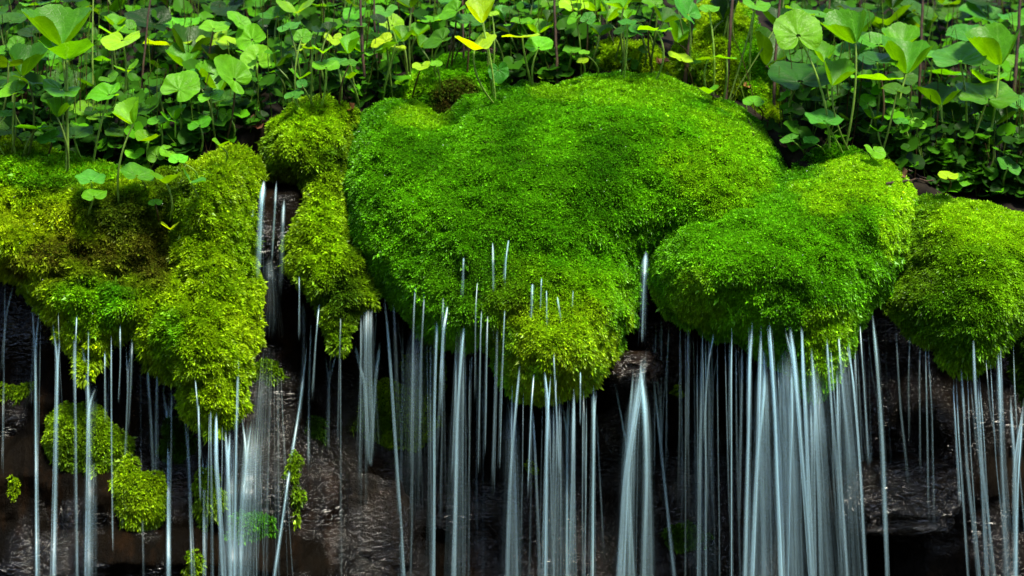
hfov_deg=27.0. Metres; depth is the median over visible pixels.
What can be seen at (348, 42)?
leafy plant
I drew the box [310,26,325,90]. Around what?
leafy plant
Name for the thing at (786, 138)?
leafy plant
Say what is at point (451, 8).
leafy plant
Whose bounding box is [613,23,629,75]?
leafy plant
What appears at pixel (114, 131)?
leafy plant
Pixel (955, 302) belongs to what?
moss cushion
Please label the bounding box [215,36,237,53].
leafy plant
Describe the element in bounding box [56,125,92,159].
leafy plant
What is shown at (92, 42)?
bare stalk
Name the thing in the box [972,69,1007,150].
leafy plant
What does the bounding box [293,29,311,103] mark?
leafy plant
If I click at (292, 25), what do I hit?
leafy plant
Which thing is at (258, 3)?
leafy plant
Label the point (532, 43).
leafy plant
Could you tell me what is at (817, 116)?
leafy plant
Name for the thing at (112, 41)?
leafy plant
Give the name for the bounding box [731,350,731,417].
water stream
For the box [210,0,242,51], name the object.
leafy plant
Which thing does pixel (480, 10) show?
leafy plant
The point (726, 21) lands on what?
leafy plant
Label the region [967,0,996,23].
leafy plant
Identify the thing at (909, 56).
leafy plant
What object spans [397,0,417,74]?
leafy plant
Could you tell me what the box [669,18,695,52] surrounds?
leafy plant
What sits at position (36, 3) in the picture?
leafy plant
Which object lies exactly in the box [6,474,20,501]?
moss tuft
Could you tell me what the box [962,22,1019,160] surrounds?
leafy plant
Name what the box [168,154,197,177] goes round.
leafy plant
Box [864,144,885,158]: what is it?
leafy plant
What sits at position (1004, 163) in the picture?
leafy plant
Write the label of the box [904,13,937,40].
leafy plant
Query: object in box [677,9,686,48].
leafy plant
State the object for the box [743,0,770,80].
leafy plant
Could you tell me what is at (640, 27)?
leafy plant
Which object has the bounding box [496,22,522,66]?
leafy plant
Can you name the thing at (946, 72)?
leafy plant
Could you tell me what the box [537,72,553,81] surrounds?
leafy plant
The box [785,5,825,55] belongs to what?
leafy plant
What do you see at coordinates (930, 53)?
leafy plant
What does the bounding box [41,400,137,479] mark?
moss tuft
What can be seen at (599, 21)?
leafy plant
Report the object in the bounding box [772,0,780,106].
woody stem
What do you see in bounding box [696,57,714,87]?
leafy plant
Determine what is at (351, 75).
leafy plant
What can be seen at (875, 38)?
leafy plant
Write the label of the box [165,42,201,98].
leafy plant
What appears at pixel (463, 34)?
woody stem
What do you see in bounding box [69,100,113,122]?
leafy plant
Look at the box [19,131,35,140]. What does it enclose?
leafy plant
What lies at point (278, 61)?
leafy plant
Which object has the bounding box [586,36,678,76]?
moss mound
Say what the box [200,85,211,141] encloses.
leafy plant
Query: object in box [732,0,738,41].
leafy plant
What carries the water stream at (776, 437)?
hanging from the moss cushion at (833, 255)
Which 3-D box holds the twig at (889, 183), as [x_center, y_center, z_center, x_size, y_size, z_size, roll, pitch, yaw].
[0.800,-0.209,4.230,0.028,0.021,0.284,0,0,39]
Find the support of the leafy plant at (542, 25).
on the bank ground
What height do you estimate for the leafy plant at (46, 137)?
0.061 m
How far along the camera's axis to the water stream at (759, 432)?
4.20 m
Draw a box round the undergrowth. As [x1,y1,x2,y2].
[0,0,1023,197]
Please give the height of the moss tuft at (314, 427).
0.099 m
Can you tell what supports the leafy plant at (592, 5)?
on the bank ground
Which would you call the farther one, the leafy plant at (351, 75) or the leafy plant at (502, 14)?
the leafy plant at (502, 14)
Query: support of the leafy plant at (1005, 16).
on the bank ground
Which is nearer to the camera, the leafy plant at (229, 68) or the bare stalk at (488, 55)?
the leafy plant at (229, 68)
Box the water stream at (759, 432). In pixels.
[757,404,761,464]
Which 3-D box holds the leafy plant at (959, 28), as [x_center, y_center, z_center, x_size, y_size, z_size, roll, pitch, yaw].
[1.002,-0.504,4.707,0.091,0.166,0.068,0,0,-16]
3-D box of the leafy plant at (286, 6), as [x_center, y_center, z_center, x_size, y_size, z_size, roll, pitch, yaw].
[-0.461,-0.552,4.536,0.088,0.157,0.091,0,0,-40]
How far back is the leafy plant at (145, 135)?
4.21 m
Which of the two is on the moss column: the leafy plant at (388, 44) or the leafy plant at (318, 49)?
the leafy plant at (318, 49)
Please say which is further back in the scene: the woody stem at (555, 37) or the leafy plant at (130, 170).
the woody stem at (555, 37)
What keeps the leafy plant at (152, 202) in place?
on the moss curtain at (137, 270)
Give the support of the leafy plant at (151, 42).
on the bank ground
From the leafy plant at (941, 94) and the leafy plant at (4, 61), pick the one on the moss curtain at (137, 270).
the leafy plant at (4, 61)
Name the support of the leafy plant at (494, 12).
on the moss mound at (457, 80)
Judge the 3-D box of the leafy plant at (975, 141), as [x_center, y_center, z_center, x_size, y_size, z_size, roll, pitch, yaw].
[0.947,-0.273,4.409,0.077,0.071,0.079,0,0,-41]
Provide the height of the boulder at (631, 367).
0.070 m
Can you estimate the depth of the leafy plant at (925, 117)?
4.45 m
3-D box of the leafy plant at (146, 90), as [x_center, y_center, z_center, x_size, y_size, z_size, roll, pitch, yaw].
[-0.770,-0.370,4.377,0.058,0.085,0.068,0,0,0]
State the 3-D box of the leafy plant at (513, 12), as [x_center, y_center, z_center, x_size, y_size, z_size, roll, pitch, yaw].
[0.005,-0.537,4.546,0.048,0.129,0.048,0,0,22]
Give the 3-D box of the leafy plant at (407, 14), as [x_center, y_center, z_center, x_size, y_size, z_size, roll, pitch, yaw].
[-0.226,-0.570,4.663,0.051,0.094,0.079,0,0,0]
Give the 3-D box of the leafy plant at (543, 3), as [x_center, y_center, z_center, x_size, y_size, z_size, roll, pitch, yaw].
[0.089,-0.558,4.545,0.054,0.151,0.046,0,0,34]
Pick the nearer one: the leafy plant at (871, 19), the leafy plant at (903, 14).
the leafy plant at (871, 19)
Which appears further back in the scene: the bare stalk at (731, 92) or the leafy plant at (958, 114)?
the bare stalk at (731, 92)
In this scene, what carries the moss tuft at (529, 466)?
attached to the rock face
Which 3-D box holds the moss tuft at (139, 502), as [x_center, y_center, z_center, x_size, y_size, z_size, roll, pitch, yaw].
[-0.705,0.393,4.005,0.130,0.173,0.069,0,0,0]
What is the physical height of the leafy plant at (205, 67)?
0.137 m
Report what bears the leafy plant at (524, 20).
on the bank ground
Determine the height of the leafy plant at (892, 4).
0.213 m
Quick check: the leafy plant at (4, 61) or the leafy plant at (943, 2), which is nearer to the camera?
the leafy plant at (4, 61)
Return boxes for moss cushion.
[339,70,789,408]
[644,152,918,405]
[881,192,1023,381]
[1005,334,1023,406]
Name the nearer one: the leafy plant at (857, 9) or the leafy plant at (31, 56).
the leafy plant at (31, 56)
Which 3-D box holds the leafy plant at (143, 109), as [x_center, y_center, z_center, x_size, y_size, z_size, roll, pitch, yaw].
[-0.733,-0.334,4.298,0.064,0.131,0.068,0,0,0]
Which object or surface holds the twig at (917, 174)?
on the bank ground
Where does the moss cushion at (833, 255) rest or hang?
attached to the bank ground
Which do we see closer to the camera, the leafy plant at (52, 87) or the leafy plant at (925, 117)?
the leafy plant at (52, 87)
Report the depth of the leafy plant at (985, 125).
4.38 m
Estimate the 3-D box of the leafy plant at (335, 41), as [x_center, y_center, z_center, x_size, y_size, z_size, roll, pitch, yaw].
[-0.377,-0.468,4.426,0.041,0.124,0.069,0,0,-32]
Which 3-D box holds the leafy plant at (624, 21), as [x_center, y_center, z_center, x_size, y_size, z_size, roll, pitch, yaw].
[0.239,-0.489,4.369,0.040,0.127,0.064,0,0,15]
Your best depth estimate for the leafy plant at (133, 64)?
4.44 m
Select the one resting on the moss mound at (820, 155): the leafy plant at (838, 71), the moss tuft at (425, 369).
the leafy plant at (838, 71)
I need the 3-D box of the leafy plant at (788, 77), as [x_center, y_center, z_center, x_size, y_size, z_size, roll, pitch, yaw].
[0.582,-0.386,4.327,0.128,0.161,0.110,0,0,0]
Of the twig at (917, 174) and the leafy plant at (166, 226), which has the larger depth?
the twig at (917, 174)
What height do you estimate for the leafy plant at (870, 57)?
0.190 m
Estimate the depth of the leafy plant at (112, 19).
4.53 m
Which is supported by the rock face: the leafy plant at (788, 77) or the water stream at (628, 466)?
the water stream at (628, 466)
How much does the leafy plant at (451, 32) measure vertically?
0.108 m
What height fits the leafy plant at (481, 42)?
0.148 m
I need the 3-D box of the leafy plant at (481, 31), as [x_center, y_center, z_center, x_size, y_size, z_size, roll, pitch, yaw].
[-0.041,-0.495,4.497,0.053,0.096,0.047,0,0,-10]
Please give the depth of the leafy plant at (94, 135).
4.28 m
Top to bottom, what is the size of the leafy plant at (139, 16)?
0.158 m
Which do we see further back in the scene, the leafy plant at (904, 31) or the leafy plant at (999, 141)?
the leafy plant at (904, 31)
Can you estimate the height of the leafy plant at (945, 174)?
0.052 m
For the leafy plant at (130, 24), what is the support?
on the bank ground
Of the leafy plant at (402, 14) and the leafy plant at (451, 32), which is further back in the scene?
the leafy plant at (402, 14)
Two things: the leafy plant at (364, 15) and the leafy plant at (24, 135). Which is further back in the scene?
the leafy plant at (364, 15)
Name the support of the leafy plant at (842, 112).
on the bank ground
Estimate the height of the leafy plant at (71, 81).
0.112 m
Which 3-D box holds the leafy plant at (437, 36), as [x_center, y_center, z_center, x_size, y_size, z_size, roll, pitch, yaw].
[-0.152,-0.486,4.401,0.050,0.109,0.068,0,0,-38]
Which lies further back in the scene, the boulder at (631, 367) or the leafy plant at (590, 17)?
the leafy plant at (590, 17)
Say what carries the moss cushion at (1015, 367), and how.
attached to the moss cushion at (955, 302)
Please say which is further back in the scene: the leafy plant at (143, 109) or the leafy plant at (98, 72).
the leafy plant at (98, 72)
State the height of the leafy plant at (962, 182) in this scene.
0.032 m
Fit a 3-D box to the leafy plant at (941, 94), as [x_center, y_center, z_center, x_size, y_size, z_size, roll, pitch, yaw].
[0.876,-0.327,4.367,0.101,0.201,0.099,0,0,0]
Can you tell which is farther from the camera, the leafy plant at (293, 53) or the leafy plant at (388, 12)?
the leafy plant at (388, 12)
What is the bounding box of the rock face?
[0,181,1023,575]
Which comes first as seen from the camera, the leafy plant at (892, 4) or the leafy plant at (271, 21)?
the leafy plant at (271, 21)
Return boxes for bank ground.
[0,0,1023,318]
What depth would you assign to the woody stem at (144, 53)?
4.44 m
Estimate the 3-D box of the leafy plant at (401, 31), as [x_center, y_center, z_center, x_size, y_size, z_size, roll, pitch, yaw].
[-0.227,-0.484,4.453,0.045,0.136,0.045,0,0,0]
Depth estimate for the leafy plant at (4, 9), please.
4.49 m
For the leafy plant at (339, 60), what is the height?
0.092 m
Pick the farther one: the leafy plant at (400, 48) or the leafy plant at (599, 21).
the leafy plant at (599, 21)
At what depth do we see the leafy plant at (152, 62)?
4.52 m
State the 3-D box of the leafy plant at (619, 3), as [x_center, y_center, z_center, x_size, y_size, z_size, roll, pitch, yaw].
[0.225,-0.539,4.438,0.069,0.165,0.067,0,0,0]
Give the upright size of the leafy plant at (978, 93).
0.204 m
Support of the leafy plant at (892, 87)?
on the moss cushion at (833, 255)
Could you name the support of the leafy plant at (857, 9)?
on the bank ground
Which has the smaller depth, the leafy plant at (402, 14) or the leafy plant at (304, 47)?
the leafy plant at (304, 47)
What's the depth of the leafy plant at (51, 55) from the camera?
4.43 m
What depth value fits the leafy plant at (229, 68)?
4.24 m
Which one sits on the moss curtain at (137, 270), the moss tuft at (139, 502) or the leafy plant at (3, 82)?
the leafy plant at (3, 82)
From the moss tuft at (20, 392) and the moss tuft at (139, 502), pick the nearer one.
the moss tuft at (139, 502)
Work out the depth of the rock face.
4.26 m
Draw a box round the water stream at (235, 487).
[234,395,236,573]
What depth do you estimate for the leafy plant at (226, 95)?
4.30 m
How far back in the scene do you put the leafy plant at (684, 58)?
4.45 m
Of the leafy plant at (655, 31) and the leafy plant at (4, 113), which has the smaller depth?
the leafy plant at (4, 113)
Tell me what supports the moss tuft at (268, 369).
attached to the rock face
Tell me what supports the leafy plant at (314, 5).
on the bank ground
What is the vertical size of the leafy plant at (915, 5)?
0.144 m
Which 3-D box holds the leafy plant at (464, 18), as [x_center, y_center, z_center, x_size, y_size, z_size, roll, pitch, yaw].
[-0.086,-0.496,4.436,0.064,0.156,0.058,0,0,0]
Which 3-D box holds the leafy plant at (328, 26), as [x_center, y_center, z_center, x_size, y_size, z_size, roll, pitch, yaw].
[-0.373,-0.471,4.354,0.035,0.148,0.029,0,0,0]
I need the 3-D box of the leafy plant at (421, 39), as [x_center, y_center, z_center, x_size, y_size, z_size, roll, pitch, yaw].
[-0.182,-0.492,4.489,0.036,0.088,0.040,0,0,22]
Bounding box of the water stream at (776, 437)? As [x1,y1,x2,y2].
[770,342,780,528]
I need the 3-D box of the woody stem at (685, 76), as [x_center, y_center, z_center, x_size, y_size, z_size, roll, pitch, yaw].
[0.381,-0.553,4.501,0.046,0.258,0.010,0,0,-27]
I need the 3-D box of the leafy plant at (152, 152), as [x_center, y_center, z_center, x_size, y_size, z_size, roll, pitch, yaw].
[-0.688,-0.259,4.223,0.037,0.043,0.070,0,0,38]
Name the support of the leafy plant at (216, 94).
on the bank ground
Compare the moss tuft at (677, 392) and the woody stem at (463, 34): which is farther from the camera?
the woody stem at (463, 34)
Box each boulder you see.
[345,473,414,575]
[605,350,663,384]
[817,452,962,536]
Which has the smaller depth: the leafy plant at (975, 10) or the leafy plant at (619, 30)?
the leafy plant at (619, 30)
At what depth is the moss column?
4.17 m
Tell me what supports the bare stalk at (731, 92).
on the moss mound at (761, 82)
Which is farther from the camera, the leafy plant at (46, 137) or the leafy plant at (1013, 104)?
the leafy plant at (1013, 104)
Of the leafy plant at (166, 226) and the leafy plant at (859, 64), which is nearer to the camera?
the leafy plant at (166, 226)
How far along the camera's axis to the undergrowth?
4.42 m
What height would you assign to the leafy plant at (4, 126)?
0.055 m
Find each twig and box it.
[886,178,944,184]
[902,167,944,188]
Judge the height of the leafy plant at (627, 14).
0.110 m
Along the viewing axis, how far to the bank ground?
4.49 m
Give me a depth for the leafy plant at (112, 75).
4.32 m
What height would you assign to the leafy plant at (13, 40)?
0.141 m
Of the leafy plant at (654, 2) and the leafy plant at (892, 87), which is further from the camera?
the leafy plant at (654, 2)
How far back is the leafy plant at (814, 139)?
4.23 m
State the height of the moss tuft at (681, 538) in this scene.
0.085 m
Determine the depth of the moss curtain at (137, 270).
4.04 m
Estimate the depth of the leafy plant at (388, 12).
4.51 m
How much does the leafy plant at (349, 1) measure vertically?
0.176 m
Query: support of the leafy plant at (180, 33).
on the bank ground
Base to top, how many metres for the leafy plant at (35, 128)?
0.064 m
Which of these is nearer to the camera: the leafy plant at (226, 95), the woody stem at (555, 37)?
the leafy plant at (226, 95)
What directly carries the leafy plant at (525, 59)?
on the moss cushion at (452, 207)
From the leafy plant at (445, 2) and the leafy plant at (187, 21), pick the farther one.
the leafy plant at (187, 21)
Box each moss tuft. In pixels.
[0,381,36,405]
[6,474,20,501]
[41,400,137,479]
[107,452,169,532]
[154,416,198,464]
[181,548,206,575]
[190,466,229,531]
[224,509,278,545]
[254,356,289,386]
[282,449,306,530]
[305,415,329,445]
[350,377,442,451]
[399,338,447,407]
[524,458,538,474]
[658,519,716,554]
[669,384,684,398]
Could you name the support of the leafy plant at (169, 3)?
on the bank ground
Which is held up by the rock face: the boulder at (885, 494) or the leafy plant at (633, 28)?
the boulder at (885, 494)
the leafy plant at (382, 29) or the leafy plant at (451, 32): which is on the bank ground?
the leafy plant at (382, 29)
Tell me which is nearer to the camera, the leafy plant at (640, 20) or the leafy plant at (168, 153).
the leafy plant at (168, 153)
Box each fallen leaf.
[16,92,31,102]
[250,114,263,128]
[656,57,668,62]
[779,136,794,146]
[899,167,906,176]
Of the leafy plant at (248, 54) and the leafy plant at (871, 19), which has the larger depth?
the leafy plant at (871, 19)
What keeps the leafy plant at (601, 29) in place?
on the bank ground
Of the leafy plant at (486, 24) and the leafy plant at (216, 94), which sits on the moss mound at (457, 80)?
the leafy plant at (486, 24)
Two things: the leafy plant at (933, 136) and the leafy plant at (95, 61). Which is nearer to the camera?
the leafy plant at (933, 136)
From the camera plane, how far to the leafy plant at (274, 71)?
4.36 m
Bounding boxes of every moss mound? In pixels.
[377,50,513,114]
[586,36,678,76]
[668,0,784,123]
[791,142,868,169]
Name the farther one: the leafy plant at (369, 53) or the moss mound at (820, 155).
the leafy plant at (369, 53)
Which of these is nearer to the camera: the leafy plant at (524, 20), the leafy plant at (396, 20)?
the leafy plant at (524, 20)
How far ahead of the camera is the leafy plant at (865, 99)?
4.32 m
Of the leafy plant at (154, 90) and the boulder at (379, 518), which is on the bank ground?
the leafy plant at (154, 90)
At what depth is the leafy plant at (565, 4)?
4.52 m
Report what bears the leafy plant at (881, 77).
on the bank ground
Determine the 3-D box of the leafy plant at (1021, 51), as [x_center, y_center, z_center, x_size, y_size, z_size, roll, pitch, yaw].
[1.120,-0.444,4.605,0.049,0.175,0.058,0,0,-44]
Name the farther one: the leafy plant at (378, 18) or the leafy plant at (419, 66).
the leafy plant at (378, 18)
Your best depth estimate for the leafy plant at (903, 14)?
4.88 m
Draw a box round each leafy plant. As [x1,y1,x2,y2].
[0,4,8,62]
[0,12,26,44]
[0,45,8,72]
[0,55,23,120]
[0,79,6,136]
[0,79,25,153]
[0,110,12,154]
[0,121,22,143]
[7,36,24,96]
[7,102,20,154]
[9,42,47,130]
[11,72,42,156]
[14,124,53,156]
[17,26,38,43]
[19,0,56,6]
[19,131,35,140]
[21,4,91,169]
[37,128,59,156]
[38,36,93,164]
[41,51,58,78]
[43,79,79,167]
[47,69,72,114]
[47,97,73,172]
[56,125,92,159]
[61,0,84,38]
[68,70,87,91]
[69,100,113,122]
[75,169,105,188]
[77,59,97,67]
[77,66,103,106]
[78,132,102,144]
[81,189,106,215]
[85,82,119,160]
[86,0,126,30]
[93,56,123,67]
[98,70,117,129]
[99,24,124,100]
[100,31,139,124]
[104,14,125,91]
[104,125,147,149]
[112,96,138,202]
[113,19,136,63]
[114,58,137,89]
[120,162,154,189]
[124,6,171,71]
[124,88,149,127]
[124,148,144,163]
[134,129,160,169]
[137,91,162,142]
[143,38,191,98]
[145,57,168,75]
[146,146,173,166]
[147,84,172,122]
[147,114,170,168]
[148,199,162,220]
[150,171,179,221]
[159,145,180,165]
[160,70,199,129]
[161,0,172,12]
[161,221,178,231]
[164,16,199,41]
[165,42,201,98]
[166,104,185,140]
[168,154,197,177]
[171,23,212,51]
[183,168,205,198]
[188,115,211,157]
[190,69,204,112]
[196,30,226,45]
[196,59,226,108]
[197,88,223,147]
[199,19,229,83]
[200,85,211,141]
[200,110,218,134]
[201,44,239,91]
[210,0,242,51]
[210,90,240,123]
[212,138,229,160]
[214,54,251,141]
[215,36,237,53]
[219,108,235,136]
[227,11,250,28]
[235,23,265,99]
[240,44,272,99]
[252,0,266,11]
[256,15,283,46]
[259,5,286,39]
[265,70,285,103]
[272,45,293,89]
[276,0,313,53]
[277,22,302,95]
[284,50,303,94]
[284,89,303,106]
[286,43,305,64]
[289,68,310,99]
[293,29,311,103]
[296,79,313,106]
[302,46,320,108]
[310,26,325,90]
[311,3,338,42]
[312,45,332,98]
[312,59,339,106]
[320,22,337,93]
[324,33,341,91]
[327,57,347,98]
[337,51,358,64]
[338,31,359,103]
[338,59,358,105]
[340,71,359,108]
[343,7,365,39]
[345,22,367,96]
[346,0,357,59]
[354,40,371,82]
[363,0,367,34]
[365,43,383,93]
[371,14,386,92]
[371,25,392,59]
[371,32,393,97]
[374,32,411,100]
[375,4,397,52]
[379,13,404,67]
[388,45,405,78]
[393,9,406,57]
[393,25,413,79]
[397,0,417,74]
[399,7,419,42]
[407,22,429,62]
[412,61,429,97]
[416,34,432,66]
[417,14,441,51]
[423,27,450,76]
[430,60,442,92]
[438,0,450,52]
[439,0,465,64]
[445,28,459,68]
[450,21,468,51]
[453,11,461,61]
[455,13,485,72]
[455,32,496,105]
[465,0,495,98]
[477,19,498,65]
[480,30,503,61]
[488,62,508,93]
[489,11,498,84]
[495,5,510,23]
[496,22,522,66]
[501,33,539,84]
[502,7,524,49]
[511,17,532,52]
[512,1,537,14]
[522,18,552,66]
[524,36,552,84]
[533,6,548,36]
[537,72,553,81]
[540,0,558,40]
[541,9,557,53]
[559,0,588,43]
[562,45,580,78]
[567,12,581,75]
[576,57,588,73]
[578,50,598,74]
[580,12,595,73]
[582,0,600,13]
[589,24,613,68]
[592,11,602,42]
[600,0,627,39]
[604,0,630,69]
[606,5,614,44]
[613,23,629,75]
[614,10,632,61]
[617,19,636,77]
[628,24,646,66]
[630,0,641,32]
[632,19,652,45]
[637,25,671,79]
[642,0,663,69]
[649,13,657,64]
[650,5,681,71]
[668,51,692,84]
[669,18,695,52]
[674,0,700,64]
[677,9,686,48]
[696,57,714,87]
[698,85,718,99]
[699,4,719,94]
[709,0,736,38]
[714,55,736,100]
[723,0,728,37]
[727,0,735,38]
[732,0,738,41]
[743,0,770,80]
[743,96,764,120]
[755,26,795,102]
[762,7,791,24]
[768,61,829,119]
[773,8,830,151]
[780,133,805,154]
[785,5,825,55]
[786,49,818,98]
[803,136,825,153]
[805,108,843,153]
[814,40,835,125]
[819,0,847,40]
[820,8,866,150]
[824,57,855,150]
[825,83,847,99]
[825,106,857,139]
[834,4,864,11]
[834,41,874,80]
[836,52,882,87]
[851,73,903,144]
[856,8,874,31]
[857,51,897,124]
[858,32,885,108]
[858,94,876,124]
[860,108,885,139]
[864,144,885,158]
[869,125,892,161]
[871,3,912,51]
[881,22,919,116]
[881,82,910,147]
[882,35,933,127]
[885,0,902,72]
[891,71,917,92]
[893,7,916,15]
[893,117,909,155]
[900,0,937,20]
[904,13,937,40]
[909,117,927,175]
[912,108,934,134]
[915,81,964,137]
[915,120,946,139]
[924,50,939,77]
[927,69,965,81]
[932,41,985,159]
[935,0,960,41]
[935,4,969,41]
[938,171,958,194]
[945,24,979,77]
[949,107,972,144]
[955,80,1018,161]
[956,172,973,185]
[957,140,982,152]
[959,1,1002,23]
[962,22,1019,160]
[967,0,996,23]
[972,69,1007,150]
[974,128,1010,164]
[976,121,1000,152]
[988,98,1017,157]
[997,156,1020,195]
[998,12,1014,54]
[1006,54,1023,85]
[1008,8,1023,25]
[1009,95,1023,155]
[1012,38,1022,54]
[1018,44,1023,57]
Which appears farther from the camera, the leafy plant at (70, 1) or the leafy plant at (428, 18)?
the leafy plant at (70, 1)
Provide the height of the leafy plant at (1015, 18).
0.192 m
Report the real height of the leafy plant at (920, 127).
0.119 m
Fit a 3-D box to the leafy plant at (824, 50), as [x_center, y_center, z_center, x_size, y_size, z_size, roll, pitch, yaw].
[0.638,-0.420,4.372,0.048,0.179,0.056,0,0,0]
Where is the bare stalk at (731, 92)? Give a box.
[729,0,757,98]
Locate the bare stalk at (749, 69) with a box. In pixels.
[730,13,784,99]
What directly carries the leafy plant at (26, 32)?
on the bank ground
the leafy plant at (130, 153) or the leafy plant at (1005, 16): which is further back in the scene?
the leafy plant at (1005, 16)
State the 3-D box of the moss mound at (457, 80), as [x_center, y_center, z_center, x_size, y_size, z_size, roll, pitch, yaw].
[-0.137,-0.415,4.473,0.283,0.183,0.149,0,0,-28]
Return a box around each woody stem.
[141,0,150,88]
[359,0,368,107]
[373,0,377,69]
[462,0,464,58]
[553,0,558,83]
[609,6,613,41]
[683,0,696,83]
[725,0,733,99]
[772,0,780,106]
[918,0,923,130]
[1010,0,1021,153]
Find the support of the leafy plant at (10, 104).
on the moss curtain at (137, 270)
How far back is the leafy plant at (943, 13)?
4.96 m
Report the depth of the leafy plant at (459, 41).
4.47 m
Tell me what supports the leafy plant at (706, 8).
on the bank ground
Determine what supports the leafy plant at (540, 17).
on the bank ground
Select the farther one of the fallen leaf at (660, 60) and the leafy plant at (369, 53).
the fallen leaf at (660, 60)
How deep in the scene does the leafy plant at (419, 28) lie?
4.58 m
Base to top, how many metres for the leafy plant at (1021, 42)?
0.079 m
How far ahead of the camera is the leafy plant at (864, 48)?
4.51 m
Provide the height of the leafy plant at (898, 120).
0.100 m
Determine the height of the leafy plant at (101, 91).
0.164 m
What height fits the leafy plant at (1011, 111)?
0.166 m
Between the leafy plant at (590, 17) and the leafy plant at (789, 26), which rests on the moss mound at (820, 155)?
the leafy plant at (789, 26)
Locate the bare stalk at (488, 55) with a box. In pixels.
[483,22,493,93]
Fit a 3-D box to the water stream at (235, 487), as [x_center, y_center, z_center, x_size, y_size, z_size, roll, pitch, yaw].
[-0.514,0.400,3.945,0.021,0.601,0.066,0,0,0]
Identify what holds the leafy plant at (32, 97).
on the moss curtain at (137, 270)
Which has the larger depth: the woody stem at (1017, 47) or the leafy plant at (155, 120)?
the woody stem at (1017, 47)
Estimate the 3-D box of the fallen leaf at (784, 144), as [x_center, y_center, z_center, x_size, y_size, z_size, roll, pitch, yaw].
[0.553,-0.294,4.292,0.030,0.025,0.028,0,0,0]
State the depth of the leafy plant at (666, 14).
4.42 m
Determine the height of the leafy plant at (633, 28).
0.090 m
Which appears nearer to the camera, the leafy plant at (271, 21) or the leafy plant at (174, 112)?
the leafy plant at (174, 112)
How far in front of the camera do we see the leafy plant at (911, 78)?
4.46 m
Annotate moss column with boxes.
[254,92,381,360]
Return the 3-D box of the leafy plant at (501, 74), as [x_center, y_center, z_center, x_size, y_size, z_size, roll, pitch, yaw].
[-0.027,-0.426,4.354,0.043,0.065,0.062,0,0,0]
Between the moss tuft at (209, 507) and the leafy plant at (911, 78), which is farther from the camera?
the leafy plant at (911, 78)
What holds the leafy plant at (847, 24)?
on the moss mound at (820, 155)
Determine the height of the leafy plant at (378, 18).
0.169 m
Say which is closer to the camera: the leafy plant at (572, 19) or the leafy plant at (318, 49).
the leafy plant at (318, 49)
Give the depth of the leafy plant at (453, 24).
4.53 m
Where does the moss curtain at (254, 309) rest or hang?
attached to the moss curtain at (137, 270)
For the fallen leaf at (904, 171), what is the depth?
4.22 m
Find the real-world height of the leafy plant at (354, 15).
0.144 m
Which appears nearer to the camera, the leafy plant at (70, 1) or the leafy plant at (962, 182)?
the leafy plant at (962, 182)
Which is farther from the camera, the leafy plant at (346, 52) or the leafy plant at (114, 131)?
the leafy plant at (346, 52)
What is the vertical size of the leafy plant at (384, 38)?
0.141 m
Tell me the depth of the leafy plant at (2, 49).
4.47 m
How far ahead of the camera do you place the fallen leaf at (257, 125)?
4.30 m
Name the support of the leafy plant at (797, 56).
on the bank ground
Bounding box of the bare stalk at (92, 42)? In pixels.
[92,0,93,104]
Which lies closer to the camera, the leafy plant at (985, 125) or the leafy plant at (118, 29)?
the leafy plant at (985, 125)
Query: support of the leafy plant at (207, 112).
on the bank ground
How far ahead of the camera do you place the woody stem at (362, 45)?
4.42 m
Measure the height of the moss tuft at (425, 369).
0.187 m
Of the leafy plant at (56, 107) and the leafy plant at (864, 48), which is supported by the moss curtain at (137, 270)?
the leafy plant at (56, 107)
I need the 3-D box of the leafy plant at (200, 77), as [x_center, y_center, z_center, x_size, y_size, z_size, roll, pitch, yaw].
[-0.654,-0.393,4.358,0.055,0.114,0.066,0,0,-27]
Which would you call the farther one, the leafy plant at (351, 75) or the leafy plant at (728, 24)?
the leafy plant at (728, 24)
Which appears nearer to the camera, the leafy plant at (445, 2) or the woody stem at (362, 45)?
the woody stem at (362, 45)
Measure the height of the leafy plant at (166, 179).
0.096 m
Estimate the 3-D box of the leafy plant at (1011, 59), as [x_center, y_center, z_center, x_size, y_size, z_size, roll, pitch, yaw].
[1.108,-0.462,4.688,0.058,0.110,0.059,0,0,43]
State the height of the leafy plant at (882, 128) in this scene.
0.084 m
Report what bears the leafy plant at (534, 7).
on the bank ground
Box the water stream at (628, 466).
[627,449,629,486]
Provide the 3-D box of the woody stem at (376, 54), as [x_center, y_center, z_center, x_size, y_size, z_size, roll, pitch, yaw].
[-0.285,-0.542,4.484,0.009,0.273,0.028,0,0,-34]
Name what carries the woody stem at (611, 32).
on the moss mound at (606, 53)
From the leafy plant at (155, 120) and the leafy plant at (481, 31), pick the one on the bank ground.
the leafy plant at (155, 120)
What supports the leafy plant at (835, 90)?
on the bank ground
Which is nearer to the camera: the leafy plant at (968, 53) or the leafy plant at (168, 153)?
the leafy plant at (168, 153)
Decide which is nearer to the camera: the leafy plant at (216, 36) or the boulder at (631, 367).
the boulder at (631, 367)
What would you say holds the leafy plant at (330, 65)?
on the moss column
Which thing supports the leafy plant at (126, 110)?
on the moss curtain at (137, 270)
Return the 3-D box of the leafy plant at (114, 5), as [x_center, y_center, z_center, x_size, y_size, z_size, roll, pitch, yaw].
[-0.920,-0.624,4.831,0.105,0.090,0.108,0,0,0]
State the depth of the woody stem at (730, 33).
4.46 m
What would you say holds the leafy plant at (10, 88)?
on the moss curtain at (137, 270)
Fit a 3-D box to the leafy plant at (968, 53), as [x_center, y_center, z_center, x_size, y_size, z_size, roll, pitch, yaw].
[0.915,-0.369,4.367,0.115,0.284,0.100,0,0,0]
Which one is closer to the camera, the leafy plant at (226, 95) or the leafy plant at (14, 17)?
the leafy plant at (226, 95)
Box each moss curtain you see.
[0,130,268,444]
[129,276,264,444]

